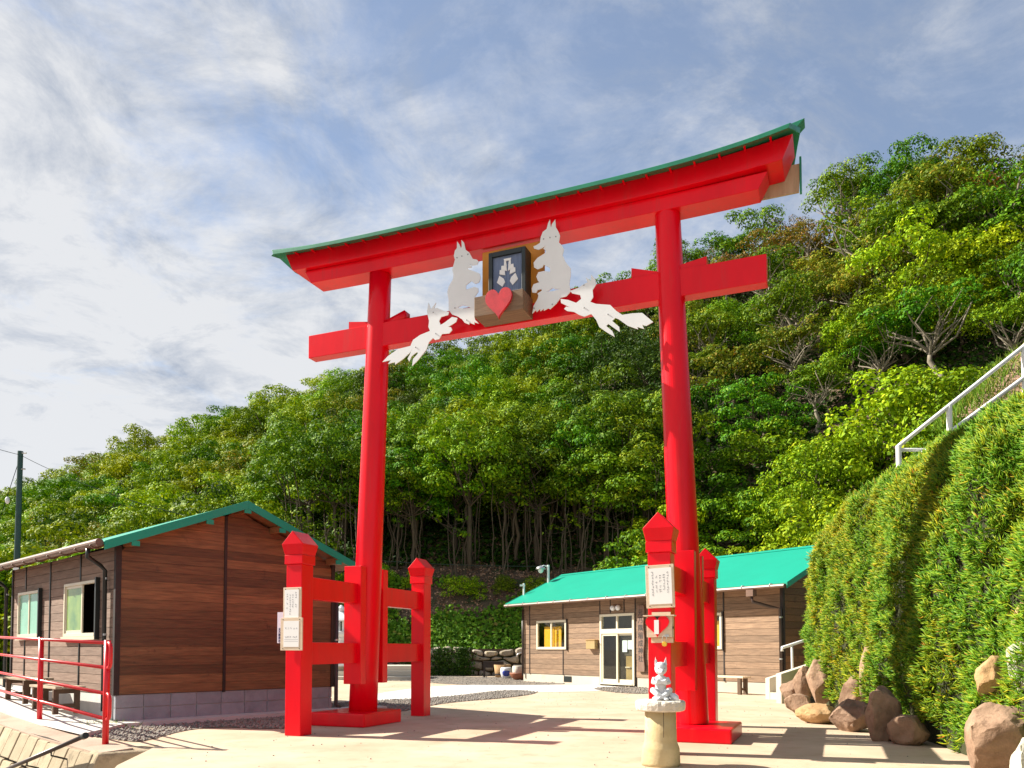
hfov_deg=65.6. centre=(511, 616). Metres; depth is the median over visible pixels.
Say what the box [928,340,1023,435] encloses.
grass
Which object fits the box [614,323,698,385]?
dark tree
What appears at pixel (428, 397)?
broadleaf tree
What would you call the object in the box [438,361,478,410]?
evergreen tree
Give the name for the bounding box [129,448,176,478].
broadleaf tree
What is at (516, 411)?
slender tree
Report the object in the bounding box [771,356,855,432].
windswept tree
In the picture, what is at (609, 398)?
evergreen tree
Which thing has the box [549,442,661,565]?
slender tree
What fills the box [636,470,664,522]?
sapling tree
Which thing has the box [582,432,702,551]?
slender tree
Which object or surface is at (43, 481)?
evergreen tree
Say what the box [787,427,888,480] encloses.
leafy shrub
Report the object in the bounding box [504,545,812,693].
office hut
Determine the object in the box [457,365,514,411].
broadleaf tree
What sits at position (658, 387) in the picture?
dark tree
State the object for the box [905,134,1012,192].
evergreen tree
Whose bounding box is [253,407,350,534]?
slender tree
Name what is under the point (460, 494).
sapling tree
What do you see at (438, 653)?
trailing plant
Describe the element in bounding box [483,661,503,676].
dark shelf
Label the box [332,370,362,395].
evergreen tree
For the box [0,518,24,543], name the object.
broadleaf tree
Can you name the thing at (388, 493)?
slender tree
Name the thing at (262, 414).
broadleaf tree
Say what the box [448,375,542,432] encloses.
broadleaf tree
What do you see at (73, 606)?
window
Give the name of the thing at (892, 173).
windswept tree
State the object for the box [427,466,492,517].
evergreen tree
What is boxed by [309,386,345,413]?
broadleaf tree
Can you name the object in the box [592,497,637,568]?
sapling tree
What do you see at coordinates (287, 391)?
broadleaf tree
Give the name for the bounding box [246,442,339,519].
evergreen tree
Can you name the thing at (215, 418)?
evergreen tree
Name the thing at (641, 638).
vertical sign
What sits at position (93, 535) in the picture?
olive tree
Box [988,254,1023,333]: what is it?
evergreen tree
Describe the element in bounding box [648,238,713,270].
windswept tree
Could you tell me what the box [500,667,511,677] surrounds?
glazed pot
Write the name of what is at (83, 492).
broadleaf tree
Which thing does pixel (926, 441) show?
evergreen tree
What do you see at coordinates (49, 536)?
broadleaf tree
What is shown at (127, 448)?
broadleaf tree
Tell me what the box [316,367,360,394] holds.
broadleaf tree
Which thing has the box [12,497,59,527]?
broadleaf tree
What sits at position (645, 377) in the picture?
dark tree
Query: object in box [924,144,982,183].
olive tree
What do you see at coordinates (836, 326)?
broadleaf tree
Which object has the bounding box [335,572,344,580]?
leafy shrub
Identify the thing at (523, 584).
short mast
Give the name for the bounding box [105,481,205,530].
broadleaf tree
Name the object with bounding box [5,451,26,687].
utility pole
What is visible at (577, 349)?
evergreen tree
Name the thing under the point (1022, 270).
windswept tree
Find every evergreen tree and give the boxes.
[0,533,48,551]
[4,485,76,514]
[11,475,49,496]
[26,495,112,548]
[33,476,115,509]
[34,477,96,498]
[45,473,116,508]
[69,493,133,534]
[83,486,174,533]
[99,507,171,536]
[122,492,219,530]
[126,460,180,489]
[170,420,201,442]
[172,440,251,491]
[195,422,222,446]
[202,405,253,427]
[204,410,266,436]
[222,447,255,473]
[229,403,288,442]
[240,431,291,464]
[244,466,319,522]
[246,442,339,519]
[315,397,363,421]
[319,379,363,410]
[323,399,410,440]
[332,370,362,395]
[345,410,362,421]
[388,362,451,402]
[389,350,437,375]
[391,400,460,427]
[394,355,455,392]
[398,342,446,374]
[399,374,448,405]
[420,349,487,394]
[426,359,502,412]
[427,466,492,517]
[428,346,488,378]
[436,335,491,364]
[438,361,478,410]
[459,472,550,523]
[470,347,553,394]
[481,329,532,356]
[491,324,577,373]
[500,326,550,355]
[504,365,564,402]
[513,383,580,420]
[518,332,606,385]
[520,441,604,520]
[522,323,567,335]
[524,411,589,429]
[536,317,607,368]
[543,357,646,413]
[547,319,597,335]
[550,338,607,374]
[573,339,632,384]
[581,389,661,432]
[589,270,630,322]
[593,528,729,570]
[612,276,656,314]
[617,307,658,331]
[626,467,757,533]
[644,250,712,270]
[653,295,724,317]
[653,440,737,493]
[696,487,788,554]
[706,372,823,448]
[709,203,794,262]
[725,331,796,380]
[827,261,977,363]
[834,217,901,269]
[843,132,947,217]
[867,161,983,243]
[889,199,994,273]
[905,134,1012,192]
[906,406,953,454]
[950,165,1023,230]
[965,193,1023,278]
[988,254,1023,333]
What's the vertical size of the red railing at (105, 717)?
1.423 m
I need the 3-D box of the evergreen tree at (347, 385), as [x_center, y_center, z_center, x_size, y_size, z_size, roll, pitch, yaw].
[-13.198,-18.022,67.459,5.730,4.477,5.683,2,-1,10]
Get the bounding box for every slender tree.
[245,417,360,536]
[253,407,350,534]
[283,426,361,556]
[295,423,361,546]
[334,445,426,560]
[348,424,441,548]
[357,445,457,564]
[385,403,464,540]
[402,437,498,555]
[412,407,530,568]
[413,398,526,527]
[465,425,555,564]
[468,401,567,545]
[469,423,597,567]
[511,400,600,535]
[524,400,620,528]
[537,417,623,552]
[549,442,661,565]
[562,389,663,528]
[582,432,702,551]
[608,389,722,516]
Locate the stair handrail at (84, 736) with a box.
[6,732,88,767]
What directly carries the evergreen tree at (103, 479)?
on the hill
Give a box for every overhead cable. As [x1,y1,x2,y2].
[0,467,16,517]
[23,456,182,514]
[349,558,544,566]
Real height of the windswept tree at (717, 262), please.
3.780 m
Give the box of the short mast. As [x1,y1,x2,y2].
[520,583,524,594]
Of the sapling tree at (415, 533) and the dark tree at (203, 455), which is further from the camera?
the dark tree at (203, 455)
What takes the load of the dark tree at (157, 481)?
on the hill
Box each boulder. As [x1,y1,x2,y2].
[779,680,794,697]
[784,694,809,712]
[792,666,811,697]
[795,703,833,723]
[806,659,830,703]
[829,698,867,731]
[838,675,862,703]
[859,643,876,699]
[865,686,902,741]
[886,714,929,744]
[964,702,1023,767]
[974,655,1005,697]
[1006,637,1023,691]
[1009,737,1023,767]
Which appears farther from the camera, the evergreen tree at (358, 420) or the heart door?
the evergreen tree at (358, 420)
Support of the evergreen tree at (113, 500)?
on the hill
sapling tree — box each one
[282,498,319,537]
[313,514,344,550]
[314,481,358,561]
[386,504,416,570]
[387,481,441,558]
[416,504,470,585]
[454,470,489,563]
[486,477,534,573]
[514,483,557,572]
[542,507,582,578]
[563,484,608,572]
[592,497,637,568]
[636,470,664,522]
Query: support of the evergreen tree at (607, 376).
on the hill
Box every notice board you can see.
[280,618,302,649]
[283,587,301,617]
[645,564,674,608]
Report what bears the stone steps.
on the plaza
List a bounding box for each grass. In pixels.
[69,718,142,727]
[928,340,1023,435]
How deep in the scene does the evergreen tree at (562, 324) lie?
65.82 m
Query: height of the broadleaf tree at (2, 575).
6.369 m
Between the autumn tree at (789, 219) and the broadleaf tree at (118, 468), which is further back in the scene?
the broadleaf tree at (118, 468)
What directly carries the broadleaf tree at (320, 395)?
on the hill
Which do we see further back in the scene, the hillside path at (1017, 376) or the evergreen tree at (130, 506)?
the evergreen tree at (130, 506)
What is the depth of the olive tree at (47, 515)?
52.88 m
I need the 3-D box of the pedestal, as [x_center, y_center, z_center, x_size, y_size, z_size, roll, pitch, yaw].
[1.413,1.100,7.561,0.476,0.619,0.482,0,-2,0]
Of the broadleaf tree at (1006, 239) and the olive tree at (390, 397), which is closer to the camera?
the broadleaf tree at (1006, 239)
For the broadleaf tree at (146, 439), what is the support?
on the hill
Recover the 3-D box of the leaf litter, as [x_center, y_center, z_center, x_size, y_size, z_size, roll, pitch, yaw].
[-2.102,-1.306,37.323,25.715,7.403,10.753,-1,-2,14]
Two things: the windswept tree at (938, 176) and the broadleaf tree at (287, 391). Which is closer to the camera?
the windswept tree at (938, 176)
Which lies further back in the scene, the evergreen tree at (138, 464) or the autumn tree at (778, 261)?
the evergreen tree at (138, 464)
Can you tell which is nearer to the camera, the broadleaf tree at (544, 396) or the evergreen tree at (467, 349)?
the broadleaf tree at (544, 396)
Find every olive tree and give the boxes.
[3,532,67,552]
[21,506,86,537]
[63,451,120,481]
[79,531,108,541]
[85,517,137,540]
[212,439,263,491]
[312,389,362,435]
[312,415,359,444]
[354,387,415,415]
[359,350,421,394]
[641,300,707,349]
[649,313,734,380]
[689,338,786,421]
[782,217,838,263]
[789,245,846,298]
[794,256,874,321]
[838,225,937,297]
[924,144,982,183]
[957,131,1023,188]
[1009,155,1023,193]
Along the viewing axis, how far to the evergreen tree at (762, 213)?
59.92 m
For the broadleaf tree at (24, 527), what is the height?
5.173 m
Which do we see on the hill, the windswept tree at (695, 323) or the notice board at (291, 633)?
the windswept tree at (695, 323)
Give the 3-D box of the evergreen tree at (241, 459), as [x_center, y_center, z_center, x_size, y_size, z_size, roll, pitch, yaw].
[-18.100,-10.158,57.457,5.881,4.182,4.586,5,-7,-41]
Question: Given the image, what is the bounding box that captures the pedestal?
[635,699,685,767]
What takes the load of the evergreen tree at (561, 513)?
on the hill
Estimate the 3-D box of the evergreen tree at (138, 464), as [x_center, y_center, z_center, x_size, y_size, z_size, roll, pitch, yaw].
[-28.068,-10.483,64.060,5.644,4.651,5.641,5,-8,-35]
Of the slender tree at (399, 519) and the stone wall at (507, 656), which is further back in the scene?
the slender tree at (399, 519)
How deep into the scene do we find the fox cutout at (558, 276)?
10.59 m
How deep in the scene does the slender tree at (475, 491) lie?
39.42 m
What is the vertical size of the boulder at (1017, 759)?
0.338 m
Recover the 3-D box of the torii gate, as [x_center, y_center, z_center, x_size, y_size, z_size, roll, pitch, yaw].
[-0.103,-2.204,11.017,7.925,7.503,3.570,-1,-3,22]
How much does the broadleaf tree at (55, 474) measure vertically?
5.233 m
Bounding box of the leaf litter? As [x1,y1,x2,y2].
[338,515,747,647]
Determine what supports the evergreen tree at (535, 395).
on the hill
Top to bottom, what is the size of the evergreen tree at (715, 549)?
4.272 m
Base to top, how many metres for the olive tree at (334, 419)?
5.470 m
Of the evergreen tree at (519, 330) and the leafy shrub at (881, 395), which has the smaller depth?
the leafy shrub at (881, 395)
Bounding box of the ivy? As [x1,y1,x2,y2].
[337,571,522,648]
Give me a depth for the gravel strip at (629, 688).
21.59 m
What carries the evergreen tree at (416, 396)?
on the hill
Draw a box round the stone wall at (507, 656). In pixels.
[387,646,521,675]
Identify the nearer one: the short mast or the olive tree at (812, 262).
the short mast
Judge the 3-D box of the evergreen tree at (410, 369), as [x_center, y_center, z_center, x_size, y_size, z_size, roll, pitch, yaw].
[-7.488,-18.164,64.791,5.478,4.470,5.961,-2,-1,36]
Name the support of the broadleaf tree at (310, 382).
on the hill
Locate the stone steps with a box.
[338,665,410,679]
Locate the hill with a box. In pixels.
[0,230,1023,675]
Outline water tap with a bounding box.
[512,652,521,678]
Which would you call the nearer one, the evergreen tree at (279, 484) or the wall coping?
the wall coping
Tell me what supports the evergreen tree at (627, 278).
on the hill
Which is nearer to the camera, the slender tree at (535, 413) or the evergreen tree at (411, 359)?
the slender tree at (535, 413)
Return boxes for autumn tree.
[705,247,737,263]
[710,252,748,301]
[735,225,798,262]
[751,249,796,288]
[758,214,808,247]
[773,215,843,268]
[948,170,1022,229]
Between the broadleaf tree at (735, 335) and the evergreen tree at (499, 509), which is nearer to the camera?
the evergreen tree at (499, 509)
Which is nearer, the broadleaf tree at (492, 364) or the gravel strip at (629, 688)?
the gravel strip at (629, 688)
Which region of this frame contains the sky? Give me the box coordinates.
[0,0,1023,496]
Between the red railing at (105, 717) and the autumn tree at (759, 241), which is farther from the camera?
the autumn tree at (759, 241)
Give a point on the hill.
(474, 602)
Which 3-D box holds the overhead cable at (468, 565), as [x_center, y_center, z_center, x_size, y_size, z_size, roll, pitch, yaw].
[-2.607,-2.038,29.568,7.894,0.561,0.022,-1,-2,15]
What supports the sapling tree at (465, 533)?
on the hill
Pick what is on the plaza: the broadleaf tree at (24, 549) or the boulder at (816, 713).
the boulder at (816, 713)
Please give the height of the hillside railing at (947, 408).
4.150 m
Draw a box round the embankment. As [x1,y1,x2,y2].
[814,392,1023,754]
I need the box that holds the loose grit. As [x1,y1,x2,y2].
[178,686,923,766]
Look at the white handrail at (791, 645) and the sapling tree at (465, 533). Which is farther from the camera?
the sapling tree at (465, 533)
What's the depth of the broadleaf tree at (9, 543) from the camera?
40.07 m
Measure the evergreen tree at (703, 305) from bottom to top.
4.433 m
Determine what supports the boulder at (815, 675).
on the embankment
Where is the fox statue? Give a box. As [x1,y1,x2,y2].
[650,657,678,700]
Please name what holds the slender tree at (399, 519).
on the hill
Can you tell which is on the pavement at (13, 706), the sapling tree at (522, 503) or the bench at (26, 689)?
the bench at (26, 689)
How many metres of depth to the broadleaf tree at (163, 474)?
55.49 m
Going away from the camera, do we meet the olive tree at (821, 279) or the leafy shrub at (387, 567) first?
the leafy shrub at (387, 567)
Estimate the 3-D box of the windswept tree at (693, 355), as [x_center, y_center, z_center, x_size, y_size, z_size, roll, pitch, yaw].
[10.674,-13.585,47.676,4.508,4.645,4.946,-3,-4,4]
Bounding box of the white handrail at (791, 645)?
[781,640,803,668]
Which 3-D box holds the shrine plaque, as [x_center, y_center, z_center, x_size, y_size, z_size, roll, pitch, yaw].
[-0.024,-4.700,10.876,0.920,0.840,0.250,-1,-3,22]
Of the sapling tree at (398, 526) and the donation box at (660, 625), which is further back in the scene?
the sapling tree at (398, 526)
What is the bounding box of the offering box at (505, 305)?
[474,287,532,326]
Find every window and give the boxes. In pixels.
[15,588,42,639]
[60,577,100,639]
[536,617,579,649]
[717,610,736,655]
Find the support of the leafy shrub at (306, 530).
on the hill
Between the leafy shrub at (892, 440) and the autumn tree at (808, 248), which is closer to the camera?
the leafy shrub at (892, 440)
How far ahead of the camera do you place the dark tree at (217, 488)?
44.15 m
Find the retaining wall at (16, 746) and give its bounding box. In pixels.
[0,726,157,767]
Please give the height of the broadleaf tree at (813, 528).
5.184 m
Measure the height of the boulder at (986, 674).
0.418 m
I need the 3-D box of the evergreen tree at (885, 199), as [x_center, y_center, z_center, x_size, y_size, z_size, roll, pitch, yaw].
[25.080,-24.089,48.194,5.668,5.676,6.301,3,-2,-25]
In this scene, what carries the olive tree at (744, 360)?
on the hill
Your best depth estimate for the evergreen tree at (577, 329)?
62.61 m
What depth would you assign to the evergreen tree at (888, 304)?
39.76 m
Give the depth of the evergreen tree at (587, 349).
56.37 m
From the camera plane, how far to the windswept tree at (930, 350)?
37.08 m
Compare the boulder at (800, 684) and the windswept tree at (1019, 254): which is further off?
the windswept tree at (1019, 254)
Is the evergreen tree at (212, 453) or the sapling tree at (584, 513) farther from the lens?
the evergreen tree at (212, 453)
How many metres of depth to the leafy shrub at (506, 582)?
37.14 m
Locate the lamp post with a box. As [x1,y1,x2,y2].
[536,565,549,582]
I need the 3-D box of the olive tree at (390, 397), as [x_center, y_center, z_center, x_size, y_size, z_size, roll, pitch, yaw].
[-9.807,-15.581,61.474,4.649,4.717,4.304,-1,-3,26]
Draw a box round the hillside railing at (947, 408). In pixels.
[896,344,1023,466]
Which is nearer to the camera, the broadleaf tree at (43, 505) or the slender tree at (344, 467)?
the slender tree at (344, 467)
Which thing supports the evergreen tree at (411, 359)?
on the hill
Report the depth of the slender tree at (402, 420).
41.38 m
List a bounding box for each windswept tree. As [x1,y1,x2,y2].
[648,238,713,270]
[651,342,727,414]
[686,306,736,391]
[690,230,757,261]
[690,378,744,444]
[711,256,729,299]
[739,271,840,369]
[752,243,803,303]
[756,313,828,397]
[764,268,841,341]
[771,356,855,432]
[798,154,879,218]
[806,174,870,229]
[816,193,913,298]
[826,264,874,322]
[832,203,877,250]
[839,317,936,391]
[851,151,938,206]
[856,274,990,375]
[858,183,994,272]
[890,155,975,230]
[951,157,1023,257]
[957,186,1023,253]
[966,292,1023,351]
[977,242,1023,307]
[982,211,1023,249]
[1012,257,1023,287]
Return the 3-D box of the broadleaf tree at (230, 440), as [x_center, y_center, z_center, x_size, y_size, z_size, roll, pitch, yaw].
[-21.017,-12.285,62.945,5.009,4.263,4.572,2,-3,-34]
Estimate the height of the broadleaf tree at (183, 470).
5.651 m
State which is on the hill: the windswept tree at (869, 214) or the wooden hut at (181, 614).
the windswept tree at (869, 214)
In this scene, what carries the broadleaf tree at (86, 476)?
on the hill
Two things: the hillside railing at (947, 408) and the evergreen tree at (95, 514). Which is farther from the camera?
the evergreen tree at (95, 514)
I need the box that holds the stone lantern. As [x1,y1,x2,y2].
[338,605,343,665]
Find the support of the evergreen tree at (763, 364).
on the hill
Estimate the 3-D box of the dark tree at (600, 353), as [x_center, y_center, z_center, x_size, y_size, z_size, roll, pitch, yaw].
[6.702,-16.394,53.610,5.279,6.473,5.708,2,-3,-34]
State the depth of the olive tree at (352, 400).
60.88 m
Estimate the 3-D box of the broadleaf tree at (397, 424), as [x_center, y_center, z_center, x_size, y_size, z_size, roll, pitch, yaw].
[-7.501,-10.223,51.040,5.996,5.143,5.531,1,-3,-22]
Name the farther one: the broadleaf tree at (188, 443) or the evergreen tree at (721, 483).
the broadleaf tree at (188, 443)
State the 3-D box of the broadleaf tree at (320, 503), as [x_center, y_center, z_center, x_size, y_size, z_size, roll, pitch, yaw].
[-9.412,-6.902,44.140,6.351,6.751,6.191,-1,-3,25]
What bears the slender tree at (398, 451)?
on the hill
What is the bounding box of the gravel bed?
[92,691,532,740]
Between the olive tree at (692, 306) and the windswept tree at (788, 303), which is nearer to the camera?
the windswept tree at (788, 303)
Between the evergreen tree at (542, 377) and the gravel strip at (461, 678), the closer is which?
the gravel strip at (461, 678)
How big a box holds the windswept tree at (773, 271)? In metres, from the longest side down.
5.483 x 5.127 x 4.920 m
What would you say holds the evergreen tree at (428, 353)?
on the hill
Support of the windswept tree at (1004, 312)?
on the hill
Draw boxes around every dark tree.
[29,509,96,547]
[103,477,157,509]
[144,461,191,493]
[165,478,253,522]
[184,447,226,463]
[302,408,345,434]
[350,367,409,412]
[386,444,439,530]
[392,387,430,408]
[438,398,481,423]
[555,385,620,430]
[570,326,653,393]
[589,325,636,365]
[606,319,658,364]
[609,337,696,396]
[612,378,711,453]
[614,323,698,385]
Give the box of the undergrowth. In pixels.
[0,222,1023,674]
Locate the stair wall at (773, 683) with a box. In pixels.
[765,664,814,703]
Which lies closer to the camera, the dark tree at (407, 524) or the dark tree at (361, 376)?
the dark tree at (407, 524)
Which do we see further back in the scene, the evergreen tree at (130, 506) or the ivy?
the evergreen tree at (130, 506)
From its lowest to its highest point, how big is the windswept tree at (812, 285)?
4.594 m
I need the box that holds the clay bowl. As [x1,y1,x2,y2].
[510,672,522,679]
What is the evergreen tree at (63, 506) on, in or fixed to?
on the hill
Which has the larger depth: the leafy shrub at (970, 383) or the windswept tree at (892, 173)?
the windswept tree at (892, 173)
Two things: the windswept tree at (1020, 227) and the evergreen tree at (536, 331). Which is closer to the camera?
the windswept tree at (1020, 227)
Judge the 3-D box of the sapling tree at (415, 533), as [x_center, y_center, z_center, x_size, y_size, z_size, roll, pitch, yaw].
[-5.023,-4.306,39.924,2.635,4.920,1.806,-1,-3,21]
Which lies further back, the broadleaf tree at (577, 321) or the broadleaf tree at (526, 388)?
the broadleaf tree at (577, 321)
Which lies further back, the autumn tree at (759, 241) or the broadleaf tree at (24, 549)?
the autumn tree at (759, 241)
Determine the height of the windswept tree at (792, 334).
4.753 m
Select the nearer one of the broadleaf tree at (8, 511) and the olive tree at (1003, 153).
the olive tree at (1003, 153)
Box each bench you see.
[3,676,53,703]
[29,684,85,714]
[718,675,750,694]
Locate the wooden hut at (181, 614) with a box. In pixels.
[0,501,355,720]
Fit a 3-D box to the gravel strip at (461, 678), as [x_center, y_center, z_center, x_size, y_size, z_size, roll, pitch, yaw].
[-2.269,2.267,28.750,10.834,0.001,5.653,-2,-3,38]
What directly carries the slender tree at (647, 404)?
on the hill
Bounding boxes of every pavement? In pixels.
[0,684,124,736]
[118,705,386,726]
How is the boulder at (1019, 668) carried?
on the embankment
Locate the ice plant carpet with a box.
[799,388,1023,752]
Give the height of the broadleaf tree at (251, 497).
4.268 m
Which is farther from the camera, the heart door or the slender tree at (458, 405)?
the slender tree at (458, 405)
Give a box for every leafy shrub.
[275,513,341,550]
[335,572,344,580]
[382,563,398,579]
[399,571,411,588]
[439,575,488,599]
[489,573,517,594]
[515,575,546,596]
[607,555,647,568]
[630,550,647,565]
[707,486,777,532]
[716,417,807,478]
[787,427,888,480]
[815,401,944,502]
[816,363,961,445]
[956,361,997,398]
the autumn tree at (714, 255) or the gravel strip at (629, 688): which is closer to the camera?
the gravel strip at (629, 688)
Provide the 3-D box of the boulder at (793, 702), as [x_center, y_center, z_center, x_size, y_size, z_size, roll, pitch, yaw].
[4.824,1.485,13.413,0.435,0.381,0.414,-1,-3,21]
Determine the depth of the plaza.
9.28 m
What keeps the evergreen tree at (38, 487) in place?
on the hill
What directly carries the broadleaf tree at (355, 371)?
on the hill
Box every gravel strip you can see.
[388,676,563,684]
[596,687,645,693]
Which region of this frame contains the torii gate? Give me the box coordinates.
[272,118,804,743]
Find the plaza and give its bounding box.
[0,676,970,767]
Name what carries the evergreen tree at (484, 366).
on the hill
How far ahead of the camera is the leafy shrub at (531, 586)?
36.57 m
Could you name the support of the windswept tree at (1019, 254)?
on the hill
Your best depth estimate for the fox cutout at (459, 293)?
11.08 m
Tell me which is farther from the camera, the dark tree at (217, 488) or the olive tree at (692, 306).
the olive tree at (692, 306)
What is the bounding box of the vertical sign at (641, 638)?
[637,605,644,671]
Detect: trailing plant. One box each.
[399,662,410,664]
[430,647,458,675]
[451,647,482,675]
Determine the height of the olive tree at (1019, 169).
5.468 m
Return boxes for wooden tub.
[494,665,510,677]
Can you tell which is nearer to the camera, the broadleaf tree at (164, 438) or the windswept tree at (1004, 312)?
the windswept tree at (1004, 312)
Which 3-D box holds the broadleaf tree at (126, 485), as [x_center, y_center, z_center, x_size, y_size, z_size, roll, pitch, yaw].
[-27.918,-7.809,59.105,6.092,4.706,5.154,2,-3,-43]
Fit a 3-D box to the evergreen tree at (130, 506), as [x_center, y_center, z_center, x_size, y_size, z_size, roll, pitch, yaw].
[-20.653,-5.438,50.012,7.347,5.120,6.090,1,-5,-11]
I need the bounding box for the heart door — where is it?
[646,616,668,636]
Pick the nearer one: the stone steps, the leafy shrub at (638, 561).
the stone steps
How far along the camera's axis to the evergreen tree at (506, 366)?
60.08 m
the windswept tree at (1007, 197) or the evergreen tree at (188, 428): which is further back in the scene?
the evergreen tree at (188, 428)
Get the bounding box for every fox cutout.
[383,303,457,365]
[447,240,480,324]
[532,220,570,313]
[561,275,652,336]
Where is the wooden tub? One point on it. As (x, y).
(497, 668)
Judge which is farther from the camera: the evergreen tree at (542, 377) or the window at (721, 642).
the evergreen tree at (542, 377)
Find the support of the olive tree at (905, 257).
on the hill
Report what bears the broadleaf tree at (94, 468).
on the hill
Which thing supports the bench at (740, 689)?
on the plaza
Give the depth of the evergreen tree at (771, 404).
40.41 m
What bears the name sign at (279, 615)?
attached to the torii gate
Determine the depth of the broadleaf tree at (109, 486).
60.90 m
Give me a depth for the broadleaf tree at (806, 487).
32.40 m
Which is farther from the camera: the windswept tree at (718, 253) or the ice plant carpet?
the windswept tree at (718, 253)
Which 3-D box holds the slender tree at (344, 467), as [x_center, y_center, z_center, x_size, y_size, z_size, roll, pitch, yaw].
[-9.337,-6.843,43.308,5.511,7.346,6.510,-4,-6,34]
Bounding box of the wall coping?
[0,712,132,752]
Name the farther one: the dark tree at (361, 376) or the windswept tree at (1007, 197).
the dark tree at (361, 376)
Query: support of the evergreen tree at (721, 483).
on the hill
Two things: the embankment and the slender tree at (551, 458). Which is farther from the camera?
the slender tree at (551, 458)
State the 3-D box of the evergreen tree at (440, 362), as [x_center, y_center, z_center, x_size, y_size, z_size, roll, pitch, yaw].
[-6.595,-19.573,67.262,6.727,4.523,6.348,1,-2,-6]
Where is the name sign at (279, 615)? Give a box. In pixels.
[277,612,282,642]
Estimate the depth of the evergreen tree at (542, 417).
45.33 m
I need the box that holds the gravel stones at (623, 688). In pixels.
[594,686,648,693]
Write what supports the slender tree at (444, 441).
on the hill
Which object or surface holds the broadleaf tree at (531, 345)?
on the hill
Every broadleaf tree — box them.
[0,488,45,514]
[0,494,30,518]
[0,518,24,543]
[0,519,72,543]
[0,539,75,562]
[0,541,72,657]
[0,544,47,632]
[0,558,12,642]
[3,485,55,495]
[8,517,122,575]
[11,503,65,525]
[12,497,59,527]
[23,481,71,498]
[26,500,73,526]
[36,464,88,490]
[37,543,99,564]
[53,489,100,517]
[65,490,120,537]
[73,453,108,469]
[80,459,125,489]
[80,473,104,489]
[83,452,152,489]
[95,478,145,519]
[97,443,142,470]
[97,477,138,491]
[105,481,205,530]
[106,423,171,454]
[108,448,152,477]
[126,450,210,500]
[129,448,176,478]
[131,461,173,491]
[143,433,186,454]
[150,433,224,470]
[164,413,223,462]
[165,496,290,520]
[166,458,232,506]
[177,470,268,515]
[202,429,251,460]
[205,469,258,507]
[207,410,266,444]
[215,433,262,462]
[227,491,299,522]
[236,452,296,499]
[241,391,281,412]
[241,402,288,438]
[248,383,301,431]
[265,394,339,439]
[265,400,305,431]
[286,436,393,537]
[293,373,335,400]
[293,390,353,413]
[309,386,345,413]
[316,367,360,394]
[348,368,364,395]
[355,412,417,435]
[421,379,474,407]
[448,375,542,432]
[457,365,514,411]
[466,354,512,376]
[467,401,532,428]
[478,333,515,363]
[495,375,549,417]
[512,331,584,381]
[531,377,575,403]
[567,310,644,350]
[577,446,658,509]
[623,492,716,560]
[691,296,755,345]
[700,292,777,354]
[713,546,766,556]
[749,478,835,548]
[750,438,876,518]
[753,493,843,551]
[817,305,892,370]
[844,206,988,324]
[886,363,994,445]
[905,220,1023,300]
[914,285,1014,354]
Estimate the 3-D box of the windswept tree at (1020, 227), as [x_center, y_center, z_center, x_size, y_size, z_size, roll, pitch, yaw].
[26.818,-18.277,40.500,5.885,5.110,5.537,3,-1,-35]
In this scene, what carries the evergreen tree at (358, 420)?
on the hill
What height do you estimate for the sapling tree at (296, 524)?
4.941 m
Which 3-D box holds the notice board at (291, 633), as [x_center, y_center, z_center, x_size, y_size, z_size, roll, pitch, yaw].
[-2.803,0.220,10.102,0.335,0.415,0.024,-1,-3,22]
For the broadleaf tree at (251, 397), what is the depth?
73.73 m
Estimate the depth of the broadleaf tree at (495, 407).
48.29 m
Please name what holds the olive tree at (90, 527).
on the hill
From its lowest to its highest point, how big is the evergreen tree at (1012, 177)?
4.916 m
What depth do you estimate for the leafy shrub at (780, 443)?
38.47 m
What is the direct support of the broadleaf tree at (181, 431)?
on the hill
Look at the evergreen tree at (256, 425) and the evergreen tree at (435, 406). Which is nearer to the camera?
the evergreen tree at (435, 406)
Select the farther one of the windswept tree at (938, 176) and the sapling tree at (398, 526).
the windswept tree at (938, 176)
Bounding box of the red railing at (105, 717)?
[0,636,112,744]
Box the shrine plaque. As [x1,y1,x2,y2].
[482,241,544,302]
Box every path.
[346,685,615,701]
[957,343,1023,416]
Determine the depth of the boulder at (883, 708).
9.48 m
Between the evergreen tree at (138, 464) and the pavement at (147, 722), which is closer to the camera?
the pavement at (147, 722)
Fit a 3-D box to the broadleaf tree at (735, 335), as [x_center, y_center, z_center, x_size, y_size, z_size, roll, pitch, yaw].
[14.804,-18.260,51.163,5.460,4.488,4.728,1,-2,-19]
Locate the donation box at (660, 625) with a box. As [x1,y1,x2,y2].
[643,612,675,646]
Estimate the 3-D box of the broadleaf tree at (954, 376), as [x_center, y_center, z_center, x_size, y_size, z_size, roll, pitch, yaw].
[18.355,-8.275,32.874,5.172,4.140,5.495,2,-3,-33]
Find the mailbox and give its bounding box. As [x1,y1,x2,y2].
[586,640,597,648]
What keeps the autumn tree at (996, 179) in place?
on the hill
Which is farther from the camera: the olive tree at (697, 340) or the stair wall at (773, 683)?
the olive tree at (697, 340)
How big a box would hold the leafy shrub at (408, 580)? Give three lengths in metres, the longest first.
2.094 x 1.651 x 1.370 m
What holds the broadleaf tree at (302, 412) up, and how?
on the hill
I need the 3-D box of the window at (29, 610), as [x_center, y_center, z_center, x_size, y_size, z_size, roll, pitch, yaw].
[-8.613,-0.034,14.177,1.300,0.895,0.101,-2,-3,43]
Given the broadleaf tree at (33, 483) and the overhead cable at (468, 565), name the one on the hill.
the broadleaf tree at (33, 483)
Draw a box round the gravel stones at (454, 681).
[387,676,564,684]
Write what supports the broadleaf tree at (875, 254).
on the hill

